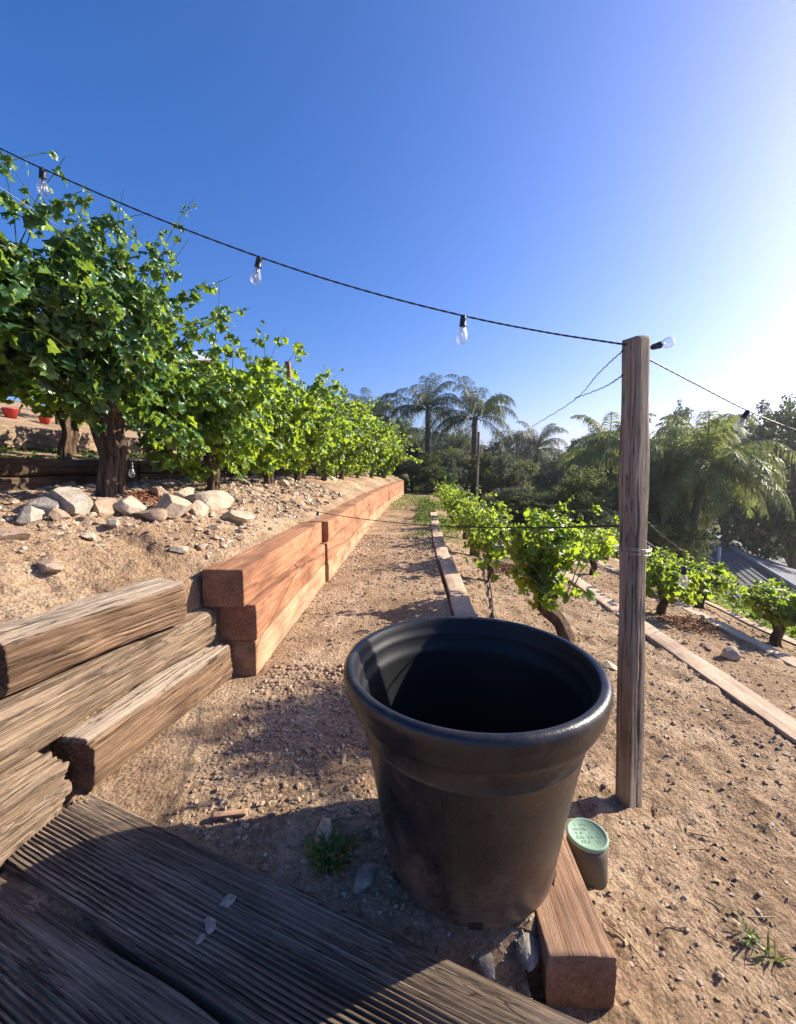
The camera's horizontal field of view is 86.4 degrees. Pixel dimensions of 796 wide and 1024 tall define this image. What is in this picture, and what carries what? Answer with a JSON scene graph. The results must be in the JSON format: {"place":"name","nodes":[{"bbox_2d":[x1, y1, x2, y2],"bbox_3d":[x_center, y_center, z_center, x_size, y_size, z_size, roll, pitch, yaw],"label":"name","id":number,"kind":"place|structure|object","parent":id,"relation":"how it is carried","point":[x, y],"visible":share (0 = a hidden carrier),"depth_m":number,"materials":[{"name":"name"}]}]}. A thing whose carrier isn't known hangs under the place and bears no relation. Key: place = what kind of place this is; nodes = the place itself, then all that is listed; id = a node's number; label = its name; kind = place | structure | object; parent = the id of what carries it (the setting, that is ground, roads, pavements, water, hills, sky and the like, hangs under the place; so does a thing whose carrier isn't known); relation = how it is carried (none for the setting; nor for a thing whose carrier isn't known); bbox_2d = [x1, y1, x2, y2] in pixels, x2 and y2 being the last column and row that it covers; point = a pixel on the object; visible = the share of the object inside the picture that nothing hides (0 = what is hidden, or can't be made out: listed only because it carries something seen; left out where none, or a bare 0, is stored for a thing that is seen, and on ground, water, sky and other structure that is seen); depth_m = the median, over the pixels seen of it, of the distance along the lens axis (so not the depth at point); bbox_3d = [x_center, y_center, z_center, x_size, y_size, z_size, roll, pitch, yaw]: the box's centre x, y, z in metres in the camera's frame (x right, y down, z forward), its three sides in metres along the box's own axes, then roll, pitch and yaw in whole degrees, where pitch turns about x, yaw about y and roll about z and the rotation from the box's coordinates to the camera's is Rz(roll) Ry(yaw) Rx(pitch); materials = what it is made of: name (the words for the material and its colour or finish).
{"place":"outdoors","nodes":[
{"label":"outdoors","id":0,"kind":"place"},
{"bbox_2d":[0,474,342,576],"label":"gravel","id":1,"kind":"structure","parent":0,"point":[255,497],"depth_m":3.57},
{"bbox_2d":[112,489,175,506],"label":"mulch","id":2,"kind":"object","parent":1,"relation":"on","point":[141,495],"visible":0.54,"depth_m":2.85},
{"bbox_2d":[0,399,795,1023],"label":"ground","id":3,"kind":"structure","parent":0,"point":[150,779],"depth_m":1.69,"materials":[{"name":"soil"}]},
{"bbox_2d":[0,527,31,540],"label":"rock","id":4,"kind":"object","parent":3,"relation":"on","point":[16,533],"visible":0.91,"depth_m":1.85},
{"bbox_2d":[15,506,44,524],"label":"rock","id":5,"kind":"object","parent":3,"relation":"on","point":[30,515],"visible":0.87,"depth_m":2.03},
{"bbox_2d":[0,424,61,449],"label":"dark timber","id":6,"kind":"object","parent":3,"relation":"on","point":[14,436],"visible":0.81,"depth_m":5.76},
{"bbox_2d":[18,496,60,517],"bbox_3d":[-1.858,-0.020,2.216,0.199,0.127,0.158,-2,6,-15],"label":"rock","id":7,"kind":"object","parent":3,"relation":"on","point":[46,505],"visible":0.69,"depth_m":2.16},
{"bbox_2d":[0,371,88,458],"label":"grape vine","id":8,"kind":"object","parent":3,"relation":"on","point":[26,390],"visible":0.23,"depth_m":3.97,"materials":[{"name":"green plant"}]},
{"bbox_2d":[36,558,64,572],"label":"rock","id":9,"kind":"object","parent":3,"relation":"on","point":[50,565],"visible":0.98,"depth_m":1.71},
{"bbox_2d":[0,150,116,406],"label":"grape vine","id":10,"kind":"object","parent":3,"relation":"on","point":[10,296],"visible":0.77,"depth_m":2.10,"materials":[{"name":"green plant"}]},
{"bbox_2d":[0,474,138,489],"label":"dark timber","id":11,"kind":"object","parent":3,"relation":"on","point":[28,482],"visible":0.46,"depth_m":3.20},
{"bbox_2d":[0,457,137,475],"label":"dark timber","id":12,"kind":"object","parent":11,"relation":"on","point":[26,466],"visible":0.69,"depth_m":3.22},
{"bbox_2d":[46,486,93,514],"bbox_3d":[-1.752,-0.053,2.270,0.173,0.168,0.151,1,6,8],"label":"rock","id":13,"kind":"object","parent":3,"relation":"on","point":[74,501],"visible":0.7,"depth_m":2.22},
{"bbox_2d":[0,444,202,461],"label":"weeds","id":14,"kind":"object","parent":3,"relation":"on","point":[54,450],"visible":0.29,"depth_m":4.63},
{"bbox_2d":[90,497,118,517],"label":"rock","id":15,"kind":"object","parent":3,"relation":"on","point":[103,507],"visible":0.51,"depth_m":2.37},
{"bbox_2d":[0,877,219,1023],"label":"grooved sleeper","id":16,"kind":"object","parent":3,"relation":"on","point":[55,968],"visible":1,"depth_m":0.93,"materials":[{"name":"wood"}]},
{"bbox_2d":[0,751,71,866],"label":"weathered timber","id":17,"kind":"object","parent":16,"relation":"on","point":[35,789],"visible":0.94,"depth_m":1.28,"materials":[{"name":"wood"}]},
{"bbox_2d":[59,430,176,453],"bbox_3d":[-4.988,-1.257,8.128,0.193,0.315,3.577,0,6,3],"label":"dark timber","id":18,"kind":"object","parent":3,"relation":"on","point":[84,440],"visible":0.12,"depth_m":6.87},
{"bbox_2d":[0,147,248,497],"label":"grape vine","id":19,"kind":"object","parent":3,"relation":"on","point":[103,370],"visible":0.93,"depth_m":2.52,"materials":[{"name":"green plant"}]},
{"bbox_2d":[113,495,146,516],"bbox_3d":[-1.581,-0.020,2.492,0.177,0.152,0.158,0,6,0],"label":"rock","id":20,"kind":"object","parent":3,"relation":"on","point":[130,505],"visible":0.7,"depth_m":2.45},
{"bbox_2d":[53,642,232,792],"bbox_3d":[-1.034,0.826,1.850,0.173,0.211,0.828,1,6,11],"label":"weathered timber","id":21,"kind":"object","parent":3,"relation":"on","point":[97,749],"visible":0.98,"depth_m":1.66,"materials":[{"name":"wood"}]},
{"bbox_2d":[0,608,215,772],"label":"weathered timber","id":22,"kind":"object","parent":21,"relation":"on","point":[35,717],"visible":0.81,"depth_m":1.52,"materials":[{"name":"wood"}]},
{"bbox_2d":[0,577,186,697],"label":"weathered timber","id":23,"kind":"object","parent":22,"relation":"on","point":[34,649],"visible":0.91,"depth_m":1.53,"materials":[{"name":"wood"}]},
{"bbox_2d":[133,508,167,521],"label":"rock","id":24,"kind":"object","parent":3,"relation":"on","point":[157,514],"visible":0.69,"depth_m":2.42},
{"bbox_2d":[155,493,192,518],"bbox_3d":[-1.440,-0.040,2.715,0.223,0.163,0.265,0,6,0],"label":"rock","id":25,"kind":"object","parent":3,"relation":"on","point":[174,507],"visible":0.81,"depth_m":2.64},
{"bbox_2d":[136,471,254,480],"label":"dark timber","id":26,"kind":"object","parent":3,"relation":"on","point":[159,476],"visible":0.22,"depth_m":4.81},
{"bbox_2d":[136,461,256,472],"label":"dark timber","id":27,"kind":"object","parent":26,"relation":"on","point":[144,467],"visible":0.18,"depth_m":4.49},
{"bbox_2d":[186,490,234,510],"bbox_3d":[-1.447,-0.079,3.343,0.235,0.175,0.428,4,7,32],"label":"rock","id":28,"kind":"object","parent":3,"relation":"on","point":[214,500],"visible":0.78,"depth_m":3.22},
{"bbox_2d":[131,280,303,490],"bbox_3d":[-1.602,-1.047,3.820,1.638,1.944,2.161,0,6,0],"label":"grape vine","id":29,"kind":"object","parent":3,"relation":"on","point":[222,423],"visible":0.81,"depth_m":3.64,"materials":[{"name":"green plant"}]},
{"bbox_2d":[221,510,254,523],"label":"rock","id":30,"kind":"object","parent":3,"relation":"on","point":[239,516],"visible":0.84,"depth_m":3.14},
{"bbox_2d":[141,334,350,484],"bbox_3d":[-1.668,-1.214,5.395,2.050,1.863,2.438,0,6,0],"label":"grape vine","id":31,"kind":"object","parent":3,"relation":"on","point":[289,418],"visible":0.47,"depth_m":5.12,"materials":[{"name":"green plant"}]},
{"bbox_2d":[167,663,369,847],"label":"earth clods","id":32,"kind":"object","parent":3,"relation":"on","point":[246,825],"visible":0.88,"depth_m":1.62,"materials":[{"name":"soil"}]},
{"bbox_2d":[220,564,324,675],"bbox_3d":[-0.837,0.694,3.205,0.202,0.198,1.853,0,6,2],"label":"redwood timber","id":33,"kind":"object","parent":3,"relation":"on","point":[249,658],"visible":0.46,"depth_m":2.52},
{"bbox_2d":[219,544,324,640],"bbox_3d":[-0.825,0.496,3.154,0.204,0.199,1.813,0,6,2],"label":"redwood timber","id":34,"kind":"object","parent":33,"relation":"on","point":[256,616],"visible":0.77,"depth_m":2.46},
{"bbox_2d":[202,522,321,606],"bbox_3d":[-0.871,0.294,3.143,0.215,0.200,1.933,0,6,2],"label":"redwood timber","id":35,"kind":"object","parent":34,"relation":"on","point":[245,577],"visible":0.97,"depth_m":2.44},
{"bbox_2d":[0,794,586,1023],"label":"grooved sleeper","id":36,"kind":"object","parent":3,"relation":"on","point":[146,895],"visible":0.93,"depth_m":1.00,"materials":[{"name":"wood"}]},
{"bbox_2d":[262,365,376,480],"bbox_3d":[-1.672,-1.343,6.761,2.545,1.897,2.342,5,8,42],"label":"grape vine","id":37,"kind":"object","parent":3,"relation":"on","point":[313,448],"visible":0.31,"depth_m":6.53,"materials":[{"name":"green plant"}]},
{"bbox_2d":[289,819,366,880],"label":"weed","id":38,"kind":"object","parent":3,"relation":"on","point":[336,852],"visible":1,"depth_m":1.21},
{"bbox_2d":[306,385,385,480],"bbox_3d":[-1.439,-1.464,8.167,2.369,1.898,2.868,0,6,0],"label":"grape vine","id":39,"kind":"object","parent":3,"relation":"on","point":[328,462],"visible":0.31,"depth_m":8.03,"materials":[{"name":"green plant"}]},
{"bbox_2d":[325,520,368,581],"bbox_3d":[-0.707,0.409,5.910,0.206,0.200,3.535,0,6,2],"label":"redwood timber","id":40,"kind":"object","parent":3,"relation":"on","point":[335,563],"visible":0.36,"depth_m":5.01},
{"bbox_2d":[320,508,368,562],"bbox_3d":[-0.703,0.211,5.864,0.204,0.200,3.585,0,6,2],"label":"redwood timber","id":41,"kind":"object","parent":40,"relation":"on","point":[335,544],"visible":0.48,"depth_m":4.91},
{"bbox_2d":[307,497,367,540],"bbox_3d":[-0.711,0.007,5.878,0.213,0.198,3.515,0,6,2],"label":"redwood timber","id":42,"kind":"object","parent":41,"relation":"on","point":[334,524],"visible":0.89,"depth_m":4.96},
{"bbox_2d":[329,380,396,479],"bbox_3d":[-1.746,-1.681,9.674,2.697,2.011,3.038,4,7,32],"label":"grape vine","id":43,"kind":"object","parent":3,"relation":"on","point":[348,465],"visible":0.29,"depth_m":9.60,"materials":[{"name":"green plant"}]},
{"bbox_2d":[353,862,376,893],"bbox_3d":[-0.090,1.000,1.158,0.049,0.031,0.097,2,6,15],"label":"rock","id":44,"kind":"object","parent":3,"relation":"on","point":[365,875],"visible":1,"depth_m":1.15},
{"bbox_2d":[342,387,412,440],"bbox_3d":[-1.369,-4.570,23.532,4.411,5.168,4.357,0,6,0],"label":"palm tree","id":45,"kind":"object","parent":3,"relation":"on","point":[380,406],"visible":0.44,"depth_m":23.22,"materials":[{"name":"green plant"}]},
{"bbox_2d":[368,500,388,526],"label":"redwood timber","id":46,"kind":"object","parent":3,"relation":"on","point":[376,514],"visible":0.45,"depth_m":9.30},
{"bbox_2d":[368,493,388,516],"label":"redwood timber","id":47,"kind":"object","parent":46,"relation":"on","point":[376,505],"visible":0.57,"depth_m":9.26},
{"bbox_2d":[356,486,388,505],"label":"redwood timber","id":48,"kind":"object","parent":47,"relation":"on","point":[375,495],"visible":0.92,"depth_m":9.27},
{"bbox_2d":[349,395,408,477],"bbox_3d":[-1.294,-2.035,11.266,2.586,2.402,2.728,-5,8,-40],"label":"grape vine","id":49,"kind":"object","parent":3,"relation":"on","point":[359,469],"visible":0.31,"depth_m":11.01,"materials":[{"name":"green plant"}]},
{"bbox_2d":[359,403,406,478],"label":"grape vine","id":50,"kind":"object","parent":3,"relation":"on","point":[381,456],"visible":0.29,"depth_m":12.79,"materials":[{"name":"green plant"}]},
{"bbox_2d":[0,478,795,1006],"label":"leaf litter","id":51,"kind":"object","parent":3,"relation":"on","point":[374,834],"visible":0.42,"depth_m":1.45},
{"bbox_2d":[376,424,422,478],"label":"grape vine","id":52,"kind":"object","parent":3,"relation":"on","point":[393,461],"visible":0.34,"depth_m":14.86,"materials":[{"name":"green plant"}]},
{"bbox_2d":[382,372,465,487],"bbox_3d":[1.464,-4.223,22.472,4.338,6.544,4.466,2,6,16],"label":"palm tree","id":53,"kind":"object","parent":3,"relation":"on","point":[428,396],"visible":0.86,"depth_m":22.20,"materials":[{"name":"green plant"}]},
{"bbox_2d":[404,452,443,489],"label":"shrub","id":54,"kind":"object","parent":3,"relation":"on","point":[434,461],"visible":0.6,"depth_m":19.18,"materials":[{"name":"green plant"}]},
{"bbox_2d":[410,463,461,494],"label":"shrub","id":55,"kind":"object","parent":3,"relation":"on","point":[452,477],"visible":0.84,"depth_m":18.24,"materials":[{"name":"green plant"}]},
{"bbox_2d":[413,495,461,542],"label":"weeds","id":56,"kind":"object","parent":3,"relation":"on","point":[424,515],"visible":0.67,"depth_m":9.58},
{"bbox_2d":[433,538,450,567],"bbox_3d":[0.597,0.541,5.899,0.168,0.103,1.583,0,6,2],"label":"edging board","id":57,"kind":"object","parent":3,"relation":"on","point":[441,552],"visible":0.77,"depth_m":5.67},
{"bbox_2d":[435,452,473,488],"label":"shrub","id":58,"kind":"object","parent":3,"relation":"on","point":[450,461],"visible":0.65,"depth_m":19.83,"materials":[{"name":"green plant"}]},
{"bbox_2d":[440,560,469,599],"bbox_3d":[0.560,0.701,4.382,0.167,0.101,1.432,0,6,2],"label":"edging board","id":59,"kind":"object","parent":3,"relation":"on","point":[453,584],"visible":0.84,"depth_m":4.20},
{"bbox_2d":[431,428,484,485],"bbox_3d":[4.143,-3.697,29.623,4.465,4.300,3.639,0,6,0],"label":"tree","id":60,"kind":"object","parent":3,"relation":"on","point":[458,444],"visible":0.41,"depth_m":29.50,"materials":[{"name":"green plant"}]},
{"bbox_2d":[436,484,486,539],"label":"grape vine","id":61,"kind":"object","parent":3,"relation":"on","point":[452,506],"visible":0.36,"depth_m":7.93,"materials":[{"name":"green plant"}]},
{"bbox_2d":[449,597,476,616],"bbox_3d":[0.505,0.853,2.940,0.167,0.100,1.432,0,6,2],"label":"edging board","id":62,"kind":"object","parent":3,"relation":"on","point":[461,606],"visible":0.26,"depth_m":3.39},
{"bbox_2d":[444,489,494,555],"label":"grape vine","id":63,"kind":"object","parent":3,"relation":"on","point":[468,508],"visible":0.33,"depth_m":6.42,"materials":[{"name":"green plant"}]},
{"bbox_2d":[428,374,518,497],"bbox_3d":[3.779,-3.766,21.441,4.593,6.724,4.879,0,6,0],"label":"palm tree","id":64,"kind":"object","parent":3,"relation":"on","point":[484,409],"visible":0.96,"depth_m":21.23,"materials":[{"name":"green plant"}]},
{"bbox_2d":[343,616,613,930],"bbox_3d":[0.208,0.701,1.230,0.721,0.576,0.721,0,6,0],"label":"plant pot","id":65,"kind":"object","parent":3,"relation":"on","point":[483,734],"visible":1,"depth_m":1.02,"materials":[{"name":"plastic"}]},
{"bbox_2d":[461,450,502,498],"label":"shrub","id":66,"kind":"object","parent":3,"relation":"on","point":[484,472],"visible":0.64,"depth_m":20.25,"materials":[{"name":"green plant"}]},
{"bbox_2d":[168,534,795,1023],"bbox_3d":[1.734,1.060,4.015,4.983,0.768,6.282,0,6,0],"label":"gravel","id":67,"kind":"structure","parent":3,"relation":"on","point":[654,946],"depth_m":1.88,"materials":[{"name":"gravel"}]},
{"bbox_2d":[474,951,494,980],"bbox_3d":[0.210,1.073,1.004,0.043,0.032,0.065,-3,7,-26],"label":"rock","id":68,"kind":"object","parent":3,"relation":"on","point":[484,962],"visible":0.94,"depth_m":0.99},
{"bbox_2d":[453,493,518,582],"bbox_3d":[1.056,0.327,4.950,0.833,1.196,1.107,0,6,0],"label":"grape vine","id":69,"kind":"object","parent":3,"relation":"on","point":[493,520],"visible":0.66,"depth_m":4.86,"materials":[{"name":"green plant"}]},
{"bbox_2d":[481,453,529,494],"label":"shrub","id":70,"kind":"object","parent":3,"relation":"on","point":[504,464],"visible":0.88,"depth_m":19.19,"materials":[{"name":"green plant"}]},
{"bbox_2d":[480,428,543,469],"bbox_3d":[8.989,-3.679,34.019,4.743,6.012,4.602,5,8,40],"label":"tree","id":71,"kind":"object","parent":3,"relation":"on","point":[508,445],"visible":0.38,"depth_m":33.35,"materials":[{"name":"green plant"}]},
{"bbox_2d":[484,486,549,522],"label":"shrub","id":72,"kind":"object","parent":3,"relation":"on","point":[501,493],"visible":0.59,"depth_m":12.34,"materials":[{"name":"green plant"}]},
{"bbox_2d":[501,458,538,490],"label":"shrub","id":73,"kind":"object","parent":3,"relation":"on","point":[531,470],"visible":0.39,"depth_m":19.73,"materials":[{"name":"green plant"}]},
{"bbox_2d":[479,488,564,522],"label":"shrub","id":74,"kind":"object","parent":3,"relation":"on","point":[511,500],"visible":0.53,"depth_m":12.18,"materials":[{"name":"green plant"}]},
{"bbox_2d":[516,932,539,971],"bbox_3d":[0.321,1.058,1.034,0.088,0.038,0.059,-5,8,-42],"label":"rock","id":75,"kind":"object","parent":3,"relation":"on","point":[527,950],"visible":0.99,"depth_m":1.01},
{"bbox_2d":[506,421,568,486],"bbox_3d":[8.537,-2.595,26.017,4.227,5.893,4.144,0,6,0],"label":"palm tree","id":76,"kind":"object","parent":3,"relation":"on","point":[535,445],"visible":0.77,"depth_m":25.35,"materials":[{"name":"green plant"}]},
{"bbox_2d":[525,469,569,499],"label":"shrub","id":77,"kind":"object","parent":3,"relation":"on","point":[542,478],"visible":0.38,"depth_m":16.45,"materials":[{"name":"green plant"}]},
{"bbox_2d":[455,493,649,642],"bbox_3d":[1.209,0.467,3.458,1.276,1.252,1.266,2,6,18],"label":"grape vine","id":78,"kind":"object","parent":3,"relation":"on","point":[546,555],"visible":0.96,"depth_m":3.25,"materials":[{"name":"green plant"}]},
{"bbox_2d":[530,451,584,487],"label":"tree","id":79,"kind":"object","parent":3,"relation":"on","point":[551,466],"visible":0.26,"depth_m":23.63,"materials":[{"name":"green plant"}]},
{"bbox_2d":[535,835,616,1009],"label":"redwood beam","id":80,"kind":"structure","parent":3,"relation":"on","point":[578,964],"depth_m":1.00,"materials":[{"name":"wood"}]},
{"bbox_2d":[540,466,618,520],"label":"shrub","id":81,"kind":"object","parent":3,"relation":"on","point":[593,483],"visible":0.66,"depth_m":12.23,"materials":[{"name":"green plant"}]},
{"bbox_2d":[566,818,608,889],"bbox_3d":[0.598,1.085,1.346,0.128,0.142,0.128,0,6,0],"label":"irrigation cover","id":82,"kind":"object","parent":3,"relation":"on","point":[587,841],"visible":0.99,"depth_m":1.30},
{"bbox_2d":[559,568,618,612],"bbox_3d":[2.194,0.887,5.287,0.167,0.134,2.474,0,6,2],"label":"terrace board","id":83,"kind":"object","parent":3,"relation":"on","point":[607,602],"visible":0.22,"depth_m":4.60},
{"bbox_2d":[562,505,618,543],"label":"tree","id":84,"kind":"object","parent":3,"relation":"on","point":[583,512],"visible":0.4,"depth_m":10.44,"materials":[{"name":"green plant"}]},
{"bbox_2d":[570,520,618,575],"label":"grape vine","id":85,"kind":"object","parent":3,"relation":"on","point":[593,564],"visible":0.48,"depth_m":6.18,"materials":[{"name":"green plant"}]},
{"bbox_2d":[555,411,655,491],"bbox_3d":[8.408,-1.058,16.943,3.895,5.677,3.844,0,6,0],"label":"palm tree","id":86,"kind":"object","parent":3,"relation":"on","point":[578,457],"visible":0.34,"depth_m":16.78,"materials":[{"name":"green plant"}]},
{"bbox_2d":[615,335,649,808],"bbox_3d":[0.886,0.358,1.606,0.076,1.968,0.075,-5,6,-22],"label":"wooden post","id":87,"kind":"object","parent":3,"relation":"on","point":[633,468],"visible":0.86,"depth_m":1.56,"materials":[{"name":"wood"}]},
{"bbox_2d":[0,148,625,345],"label":"string lights","id":88,"kind":"object","parent":87,"relation":"hanging from","point":[42,177],"visible":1,"depth_m":1.71,"materials":[{"name":"black"}]},
{"bbox_2d":[281,502,618,527],"bbox_3d":[-0.888,-0.054,4.033,0.256,0.309,5.959,-5,8,-37],"label":"wire","id":89,"kind":"object","parent":87,"relation":"attached to","point":[317,513],"visible":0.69,"depth_m":2.30,"materials":[{"name":"black"}]},
{"bbox_2d":[650,337,795,430],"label":"string lights","id":90,"kind":"object","parent":87,"relation":"attached to","point":[660,344],"visible":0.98,"depth_m":1.89,"materials":[{"name":"black"}]},
{"bbox_2d":[647,523,680,556],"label":"tree","id":91,"kind":"object","parent":3,"relation":"on","point":[654,538],"visible":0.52,"depth_m":10.94,"materials":[{"name":"green plant"}]},
{"bbox_2d":[645,551,714,614],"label":"grape vine","id":92,"kind":"object","parent":3,"relation":"on","point":[662,576],"visible":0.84,"depth_m":4.44,"materials":[{"name":"green plant"}]},
{"bbox_2d":[653,522,712,565],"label":"tree","id":93,"kind":"object","parent":3,"relation":"on","point":[682,533],"visible":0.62,"depth_m":12.50,"materials":[{"name":"green plant"}]},
{"bbox_2d":[571,410,795,564],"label":"palm tree","id":94,"kind":"object","parent":3,"relation":"on","point":[749,469],"visible":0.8,"depth_m":12.58,"materials":[{"name":"green plant"}]},
{"bbox_2d":[656,487,719,545],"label":"shrub","id":95,"kind":"object","parent":3,"relation":"on","point":[706,513],"visible":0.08,"depth_m":13.94,"materials":[{"name":"green plant"}]},
{"bbox_2d":[581,538,795,639],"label":"weeds","id":96,"kind":"object","parent":3,"relation":"on","point":[726,605],"visible":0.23,"depth_m":6.50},
{"bbox_2d":[655,613,722,635],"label":"mulch","id":97,"kind":"object","parent":3,"relation":"on","point":[687,622],"visible":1,"depth_m":4.30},
{"bbox_2d":[616,613,795,742],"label":"terrace board","id":98,"kind":"object","parent":3,"relation":"on","point":[781,722],"visible":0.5,"depth_m":2.67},
{"bbox_2d":[675,555,741,608],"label":"grape vine","id":99,"kind":"object","parent":3,"relation":"on","point":[714,582],"visible":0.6,"depth_m":5.33,"materials":[{"name":"green plant"}]},
{"bbox_2d":[673,600,795,667],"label":"terrace board","id":100,"kind":"object","parent":3,"relation":"on","point":[788,660],"visible":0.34,"depth_m":4.13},
{"bbox_2d":[684,414,785,535],"bbox_3d":[21.074,-1.215,27.312,6.324,9.972,6.136,5,8,40],"label":"tree","id":101,"kind":"object","parent":3,"relation":"on","point":[726,517],"visible":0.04,"depth_m":26.56,"materials":[{"name":"green plant"}]},
{"bbox_2d":[691,397,795,558],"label":"tree","id":102,"kind":"object","parent":3,"relation":"on","point":[754,435],"visible":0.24,"depth_m":18.14,"materials":[{"name":"green plant"}]},
{"bbox_2d":[698,529,795,612],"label":"house","id":103,"kind":"structure","parent":3,"relation":"on","point":[745,567],"depth_m":15.06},
{"bbox_2d":[705,600,795,645],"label":"terrace board","id":104,"kind":"object","parent":3,"relation":"on","point":[757,625],"visible":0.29,"depth_m":5.07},
{"bbox_2d":[727,579,795,646],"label":"grape vine","id":105,"kind":"object","parent":3,"relation":"on","point":[774,609],"visible":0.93,"depth_m":4.29,"materials":[{"name":"green plant"}]},
{"bbox_2d":[730,392,795,568],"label":"tree","id":106,"kind":"object","parent":3,"relation":"on","point":[787,531],"visible":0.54,"depth_m":17.02,"materials":[{"name":"green plant"}]},
{"bbox_2d":[731,905,795,967],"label":"weed","id":107,"kind":"object","parent":3,"relation":"on","point":[750,934],"visible":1,"depth_m":1.19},
{"bbox_2d":[0,0,795,453],"label":"sky","id":108,"kind":"structure","parent":0,"point":[607,170],"materials":[{"name":"blue"}]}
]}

